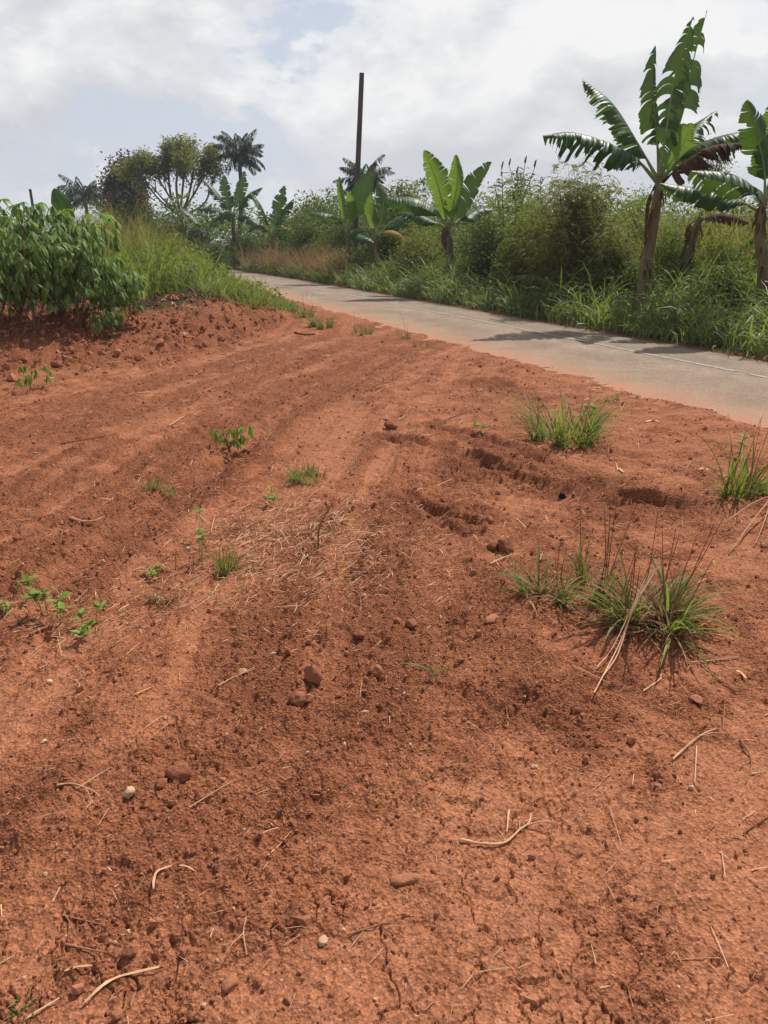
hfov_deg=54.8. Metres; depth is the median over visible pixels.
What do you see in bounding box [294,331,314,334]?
stick
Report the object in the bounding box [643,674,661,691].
dry stalk
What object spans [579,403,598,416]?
broadleaf weed
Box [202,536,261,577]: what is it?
grass tuft
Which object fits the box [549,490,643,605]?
grass tuft
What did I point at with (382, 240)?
shrub
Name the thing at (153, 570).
broadleaf weed
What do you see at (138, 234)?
seeding grass
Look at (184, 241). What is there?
shrub
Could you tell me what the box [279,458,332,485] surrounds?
grass tuft
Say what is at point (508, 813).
dry stalk
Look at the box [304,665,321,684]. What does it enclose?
soil clod
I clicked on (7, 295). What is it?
cassava plant
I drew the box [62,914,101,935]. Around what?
twig
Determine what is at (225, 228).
thicket
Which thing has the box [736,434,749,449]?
broadleaf weed
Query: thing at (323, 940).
stone
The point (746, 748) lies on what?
twig
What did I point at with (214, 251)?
shrub
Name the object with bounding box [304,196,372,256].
shrub
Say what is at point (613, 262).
shrub
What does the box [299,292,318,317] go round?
grass tuft
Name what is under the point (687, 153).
banana plant
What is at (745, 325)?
verge grass
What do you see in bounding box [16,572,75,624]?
broadleaf weed
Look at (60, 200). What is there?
banana plant
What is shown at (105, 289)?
cassava plant
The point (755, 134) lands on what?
banana plant
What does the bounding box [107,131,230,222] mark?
spreading tree
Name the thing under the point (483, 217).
shrub
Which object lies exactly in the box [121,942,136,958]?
soil clod
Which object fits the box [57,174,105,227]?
coconut palm
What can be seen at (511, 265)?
shrub
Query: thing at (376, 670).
soil clod
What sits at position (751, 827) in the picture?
twig
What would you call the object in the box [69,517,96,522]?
stick
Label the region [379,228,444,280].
shrub
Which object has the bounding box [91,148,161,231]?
round tree
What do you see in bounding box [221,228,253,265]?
shrub
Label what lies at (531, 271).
shrub
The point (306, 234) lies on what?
shrub
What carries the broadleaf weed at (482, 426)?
on the ground at (570, 906)
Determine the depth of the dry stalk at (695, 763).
2.43 m
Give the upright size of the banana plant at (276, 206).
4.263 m
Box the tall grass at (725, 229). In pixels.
[546,175,767,296]
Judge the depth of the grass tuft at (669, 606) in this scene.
3.22 m
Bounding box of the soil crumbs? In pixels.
[0,286,767,1023]
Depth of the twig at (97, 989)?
1.72 m
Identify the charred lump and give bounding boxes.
[558,492,565,498]
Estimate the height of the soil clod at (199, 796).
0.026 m
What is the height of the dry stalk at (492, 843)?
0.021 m
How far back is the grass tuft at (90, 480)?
5.36 m
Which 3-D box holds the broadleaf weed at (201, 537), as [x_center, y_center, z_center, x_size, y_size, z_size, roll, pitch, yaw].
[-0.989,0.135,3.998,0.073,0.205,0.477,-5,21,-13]
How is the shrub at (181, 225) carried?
on the ground at (570, 906)
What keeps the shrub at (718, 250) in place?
on the ground at (570, 906)
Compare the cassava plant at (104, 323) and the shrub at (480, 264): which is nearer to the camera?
the cassava plant at (104, 323)
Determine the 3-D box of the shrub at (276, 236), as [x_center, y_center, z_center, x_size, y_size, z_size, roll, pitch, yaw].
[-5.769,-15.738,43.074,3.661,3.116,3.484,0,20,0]
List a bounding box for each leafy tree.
[382,176,425,248]
[692,133,739,229]
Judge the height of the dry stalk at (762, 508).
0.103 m
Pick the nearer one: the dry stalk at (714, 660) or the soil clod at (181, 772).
the soil clod at (181, 772)
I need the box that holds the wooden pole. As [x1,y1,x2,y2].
[352,73,363,260]
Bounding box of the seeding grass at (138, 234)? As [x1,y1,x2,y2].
[5,190,202,295]
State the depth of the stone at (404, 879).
1.96 m
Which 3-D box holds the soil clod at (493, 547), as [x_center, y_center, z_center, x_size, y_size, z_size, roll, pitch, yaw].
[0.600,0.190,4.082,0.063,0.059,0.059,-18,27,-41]
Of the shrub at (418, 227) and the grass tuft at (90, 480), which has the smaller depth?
the grass tuft at (90, 480)
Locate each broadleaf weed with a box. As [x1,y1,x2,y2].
[0,600,12,613]
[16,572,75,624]
[70,600,106,638]
[143,563,164,576]
[192,505,206,565]
[263,486,279,503]
[470,421,486,432]
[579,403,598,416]
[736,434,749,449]
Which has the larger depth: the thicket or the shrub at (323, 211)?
the thicket
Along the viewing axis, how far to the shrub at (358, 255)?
28.52 m
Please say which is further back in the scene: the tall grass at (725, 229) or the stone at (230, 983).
the tall grass at (725, 229)
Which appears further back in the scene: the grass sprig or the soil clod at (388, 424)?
the soil clod at (388, 424)
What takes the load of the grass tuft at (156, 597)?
on the ground at (570, 906)
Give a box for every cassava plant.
[0,198,11,276]
[0,202,106,310]
[0,204,57,314]
[0,216,77,332]
[0,234,37,318]
[25,218,111,328]
[51,212,122,309]
[66,255,147,324]
[87,303,127,337]
[112,270,148,320]
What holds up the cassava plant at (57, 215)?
on the ground at (570, 906)
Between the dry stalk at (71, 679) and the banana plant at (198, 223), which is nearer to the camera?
the dry stalk at (71, 679)
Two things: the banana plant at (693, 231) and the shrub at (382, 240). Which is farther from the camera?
the shrub at (382, 240)
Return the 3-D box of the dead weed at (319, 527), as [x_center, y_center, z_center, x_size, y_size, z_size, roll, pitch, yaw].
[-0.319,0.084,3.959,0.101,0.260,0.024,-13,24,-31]
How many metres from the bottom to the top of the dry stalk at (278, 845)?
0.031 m
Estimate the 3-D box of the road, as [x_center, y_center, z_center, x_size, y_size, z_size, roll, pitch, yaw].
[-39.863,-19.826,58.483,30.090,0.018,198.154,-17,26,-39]
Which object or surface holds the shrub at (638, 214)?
on the ground at (570, 906)
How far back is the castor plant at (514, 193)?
21.01 m
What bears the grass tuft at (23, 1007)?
on the ground at (570, 906)
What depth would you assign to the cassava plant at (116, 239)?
11.31 m
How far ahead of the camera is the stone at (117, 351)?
9.96 m
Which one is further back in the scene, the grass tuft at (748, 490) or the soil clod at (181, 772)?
the grass tuft at (748, 490)
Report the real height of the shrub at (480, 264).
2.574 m
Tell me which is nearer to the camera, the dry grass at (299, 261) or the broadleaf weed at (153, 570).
the broadleaf weed at (153, 570)
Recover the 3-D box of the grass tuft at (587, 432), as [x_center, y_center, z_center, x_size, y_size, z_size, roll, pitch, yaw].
[1.513,-0.791,6.158,1.290,0.665,1.193,0,20,0]
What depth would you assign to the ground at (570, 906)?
2.74 m
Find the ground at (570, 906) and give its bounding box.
[0,240,767,1023]
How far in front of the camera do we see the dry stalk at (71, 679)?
2.77 m
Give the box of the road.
[219,270,767,427]
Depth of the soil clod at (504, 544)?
4.03 m
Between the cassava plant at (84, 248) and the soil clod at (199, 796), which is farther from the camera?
the cassava plant at (84, 248)
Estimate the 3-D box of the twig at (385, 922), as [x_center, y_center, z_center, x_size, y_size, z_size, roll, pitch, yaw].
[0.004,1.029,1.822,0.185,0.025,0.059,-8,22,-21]
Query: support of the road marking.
on the road
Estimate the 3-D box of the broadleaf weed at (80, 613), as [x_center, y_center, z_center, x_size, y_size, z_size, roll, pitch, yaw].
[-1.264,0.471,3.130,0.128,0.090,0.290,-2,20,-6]
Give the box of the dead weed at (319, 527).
[317,504,332,547]
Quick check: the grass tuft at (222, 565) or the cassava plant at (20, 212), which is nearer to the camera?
the grass tuft at (222, 565)
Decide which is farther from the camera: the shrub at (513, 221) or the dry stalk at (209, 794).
the shrub at (513, 221)
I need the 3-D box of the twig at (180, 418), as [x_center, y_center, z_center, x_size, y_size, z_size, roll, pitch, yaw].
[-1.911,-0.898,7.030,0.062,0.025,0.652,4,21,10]
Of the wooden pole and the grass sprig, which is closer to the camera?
the grass sprig
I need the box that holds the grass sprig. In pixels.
[400,645,454,679]
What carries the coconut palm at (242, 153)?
on the ground at (570, 906)
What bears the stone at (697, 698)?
on the ground at (570, 906)
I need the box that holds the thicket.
[0,189,767,259]
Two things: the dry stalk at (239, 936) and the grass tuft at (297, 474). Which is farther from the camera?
the grass tuft at (297, 474)
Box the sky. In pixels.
[0,0,767,239]
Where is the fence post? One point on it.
(31, 197)
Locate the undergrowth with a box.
[250,172,767,314]
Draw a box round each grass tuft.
[4,996,39,1020]
[75,469,100,481]
[128,576,197,603]
[141,470,165,489]
[157,480,179,498]
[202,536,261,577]
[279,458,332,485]
[288,465,309,483]
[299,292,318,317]
[302,313,341,328]
[345,322,376,334]
[379,317,410,341]
[491,541,610,616]
[496,374,636,449]
[548,513,763,692]
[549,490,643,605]
[603,394,624,401]
[684,417,767,512]
[753,476,767,495]
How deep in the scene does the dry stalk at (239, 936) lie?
1.80 m
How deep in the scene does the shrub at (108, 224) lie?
18.57 m
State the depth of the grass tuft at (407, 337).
12.53 m
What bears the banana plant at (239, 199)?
on the ground at (570, 906)
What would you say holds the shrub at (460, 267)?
on the ground at (570, 906)
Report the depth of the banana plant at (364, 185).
28.07 m
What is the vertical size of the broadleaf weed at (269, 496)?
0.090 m
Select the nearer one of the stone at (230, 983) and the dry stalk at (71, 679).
the stone at (230, 983)
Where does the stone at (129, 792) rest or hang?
on the ground at (570, 906)
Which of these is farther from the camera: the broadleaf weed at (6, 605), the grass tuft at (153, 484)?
the grass tuft at (153, 484)
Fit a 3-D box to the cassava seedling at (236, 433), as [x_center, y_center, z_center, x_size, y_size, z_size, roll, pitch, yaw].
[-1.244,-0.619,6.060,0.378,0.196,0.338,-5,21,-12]
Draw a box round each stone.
[113,349,120,354]
[123,786,135,798]
[222,975,238,992]
[237,668,246,674]
[318,934,328,946]
[389,872,420,885]
[484,613,498,623]
[688,694,702,704]
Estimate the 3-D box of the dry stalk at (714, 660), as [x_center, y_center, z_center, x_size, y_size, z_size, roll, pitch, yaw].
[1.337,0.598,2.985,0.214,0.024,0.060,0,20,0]
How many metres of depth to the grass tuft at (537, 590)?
3.51 m
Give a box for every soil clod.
[50,360,63,367]
[110,1007,122,1019]
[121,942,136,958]
[155,778,166,789]
[165,762,191,782]
[195,793,203,801]
[289,691,305,706]
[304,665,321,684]
[305,693,313,702]
[353,629,365,639]
[369,664,382,677]
[384,420,396,428]
[405,618,417,628]
[481,515,493,523]
[487,541,497,551]
[497,537,513,552]
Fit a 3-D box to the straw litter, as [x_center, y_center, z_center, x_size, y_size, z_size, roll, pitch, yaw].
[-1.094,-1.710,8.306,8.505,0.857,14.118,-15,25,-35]
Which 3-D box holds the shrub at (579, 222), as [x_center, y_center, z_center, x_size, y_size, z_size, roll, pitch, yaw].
[4.430,-6.167,16.589,3.103,3.305,2.552,-12,24,-30]
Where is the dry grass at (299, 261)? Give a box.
[235,239,385,281]
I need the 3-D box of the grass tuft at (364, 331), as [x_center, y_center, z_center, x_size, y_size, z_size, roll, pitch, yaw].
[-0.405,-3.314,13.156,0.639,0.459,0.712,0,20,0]
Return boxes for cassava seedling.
[14,365,55,389]
[209,426,254,449]
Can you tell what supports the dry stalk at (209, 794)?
on the ground at (570, 906)
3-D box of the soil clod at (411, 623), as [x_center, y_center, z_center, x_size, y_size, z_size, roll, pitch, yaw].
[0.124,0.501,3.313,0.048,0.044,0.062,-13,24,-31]
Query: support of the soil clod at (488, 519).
on the ground at (570, 906)
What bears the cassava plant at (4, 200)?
on the ground at (570, 906)
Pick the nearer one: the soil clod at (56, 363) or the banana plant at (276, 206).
the soil clod at (56, 363)
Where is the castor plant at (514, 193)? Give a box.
[486,156,553,238]
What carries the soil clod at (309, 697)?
on the ground at (570, 906)
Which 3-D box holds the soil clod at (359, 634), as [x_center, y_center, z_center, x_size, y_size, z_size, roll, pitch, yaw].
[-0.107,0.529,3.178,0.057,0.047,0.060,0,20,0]
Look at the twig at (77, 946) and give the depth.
1.78 m
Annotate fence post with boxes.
[29,189,35,217]
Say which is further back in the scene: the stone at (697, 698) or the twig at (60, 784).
the stone at (697, 698)
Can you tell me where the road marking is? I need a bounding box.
[236,273,767,377]
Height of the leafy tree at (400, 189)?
4.048 m
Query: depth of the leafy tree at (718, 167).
21.80 m
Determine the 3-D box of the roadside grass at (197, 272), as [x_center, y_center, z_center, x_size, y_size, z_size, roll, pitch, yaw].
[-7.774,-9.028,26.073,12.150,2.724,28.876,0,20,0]
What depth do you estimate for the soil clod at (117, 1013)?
1.63 m
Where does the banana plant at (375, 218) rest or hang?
on the ground at (570, 906)
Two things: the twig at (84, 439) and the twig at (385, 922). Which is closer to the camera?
the twig at (385, 922)
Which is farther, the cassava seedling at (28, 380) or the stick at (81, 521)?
the cassava seedling at (28, 380)
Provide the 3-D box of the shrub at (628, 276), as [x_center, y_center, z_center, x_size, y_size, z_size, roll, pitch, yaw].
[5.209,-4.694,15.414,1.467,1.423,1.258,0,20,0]
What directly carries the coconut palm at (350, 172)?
on the ground at (570, 906)
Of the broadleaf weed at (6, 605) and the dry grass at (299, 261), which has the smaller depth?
the broadleaf weed at (6, 605)
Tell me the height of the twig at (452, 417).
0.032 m
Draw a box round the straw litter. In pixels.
[0,288,767,1023]
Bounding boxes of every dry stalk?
[54,675,79,697]
[189,779,235,807]
[218,669,254,685]
[221,916,246,959]
[267,831,290,855]
[460,812,555,845]
[490,554,518,563]
[506,810,509,831]
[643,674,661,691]
[672,728,725,759]
[690,656,738,662]
[694,745,696,782]
[714,496,767,551]
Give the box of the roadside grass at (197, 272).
[0,214,303,323]
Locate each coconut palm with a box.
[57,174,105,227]
[208,129,264,241]
[333,154,394,197]
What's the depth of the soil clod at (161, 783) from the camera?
2.28 m
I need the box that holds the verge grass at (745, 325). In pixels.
[237,220,767,359]
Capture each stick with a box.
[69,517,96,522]
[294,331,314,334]
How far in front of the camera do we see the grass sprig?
2.89 m
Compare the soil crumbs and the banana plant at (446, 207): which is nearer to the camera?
the soil crumbs
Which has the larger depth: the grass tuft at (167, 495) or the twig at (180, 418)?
the twig at (180, 418)
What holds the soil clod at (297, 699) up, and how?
on the ground at (570, 906)
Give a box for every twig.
[57,783,101,803]
[60,433,116,444]
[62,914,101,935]
[65,943,107,952]
[168,411,195,425]
[347,912,415,934]
[431,411,468,425]
[733,737,751,782]
[743,817,767,833]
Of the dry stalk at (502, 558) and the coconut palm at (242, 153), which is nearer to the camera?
the dry stalk at (502, 558)
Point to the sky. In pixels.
(479, 82)
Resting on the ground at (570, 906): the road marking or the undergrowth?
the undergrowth
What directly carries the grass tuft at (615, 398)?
on the ground at (570, 906)
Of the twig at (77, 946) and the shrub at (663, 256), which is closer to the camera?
the twig at (77, 946)
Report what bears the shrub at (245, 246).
on the ground at (570, 906)
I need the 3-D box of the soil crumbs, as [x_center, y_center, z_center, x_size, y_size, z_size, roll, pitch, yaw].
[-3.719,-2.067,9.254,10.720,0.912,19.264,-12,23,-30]
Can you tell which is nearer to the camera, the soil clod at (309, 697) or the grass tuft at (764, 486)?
the soil clod at (309, 697)
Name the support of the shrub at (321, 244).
on the ground at (570, 906)
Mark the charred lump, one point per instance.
(562, 495)
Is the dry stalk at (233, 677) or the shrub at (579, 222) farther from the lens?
the shrub at (579, 222)
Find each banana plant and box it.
[51,188,85,233]
[180,208,225,254]
[198,171,262,267]
[248,186,293,253]
[309,170,373,270]
[347,182,410,276]
[384,150,492,278]
[543,11,745,317]
[658,100,767,319]
[676,214,749,292]
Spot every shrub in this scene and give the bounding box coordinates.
[89,202,135,253]
[136,209,227,256]
[165,230,208,260]
[193,241,236,271]
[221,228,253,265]
[225,228,278,267]
[261,220,305,252]
[271,205,331,259]
[287,194,342,244]
[301,235,346,260]
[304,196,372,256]
[318,243,393,279]
[355,207,410,268]
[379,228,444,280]
[381,198,454,262]
[440,254,483,282]
[447,204,515,297]
[452,182,507,260]
[480,214,555,299]
[481,179,551,283]
[503,180,571,295]
[506,156,644,301]
[561,217,651,305]
[596,250,669,306]
[608,178,675,255]
[639,211,700,295]
[672,223,756,291]
[677,254,755,324]
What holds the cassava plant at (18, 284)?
on the ground at (570, 906)
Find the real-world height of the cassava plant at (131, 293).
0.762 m
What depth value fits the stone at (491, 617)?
3.33 m
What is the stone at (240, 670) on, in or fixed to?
on the ground at (570, 906)
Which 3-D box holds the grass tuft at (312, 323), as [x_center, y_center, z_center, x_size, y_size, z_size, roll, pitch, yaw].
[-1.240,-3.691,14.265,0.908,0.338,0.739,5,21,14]
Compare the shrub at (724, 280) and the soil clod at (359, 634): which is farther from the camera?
the shrub at (724, 280)

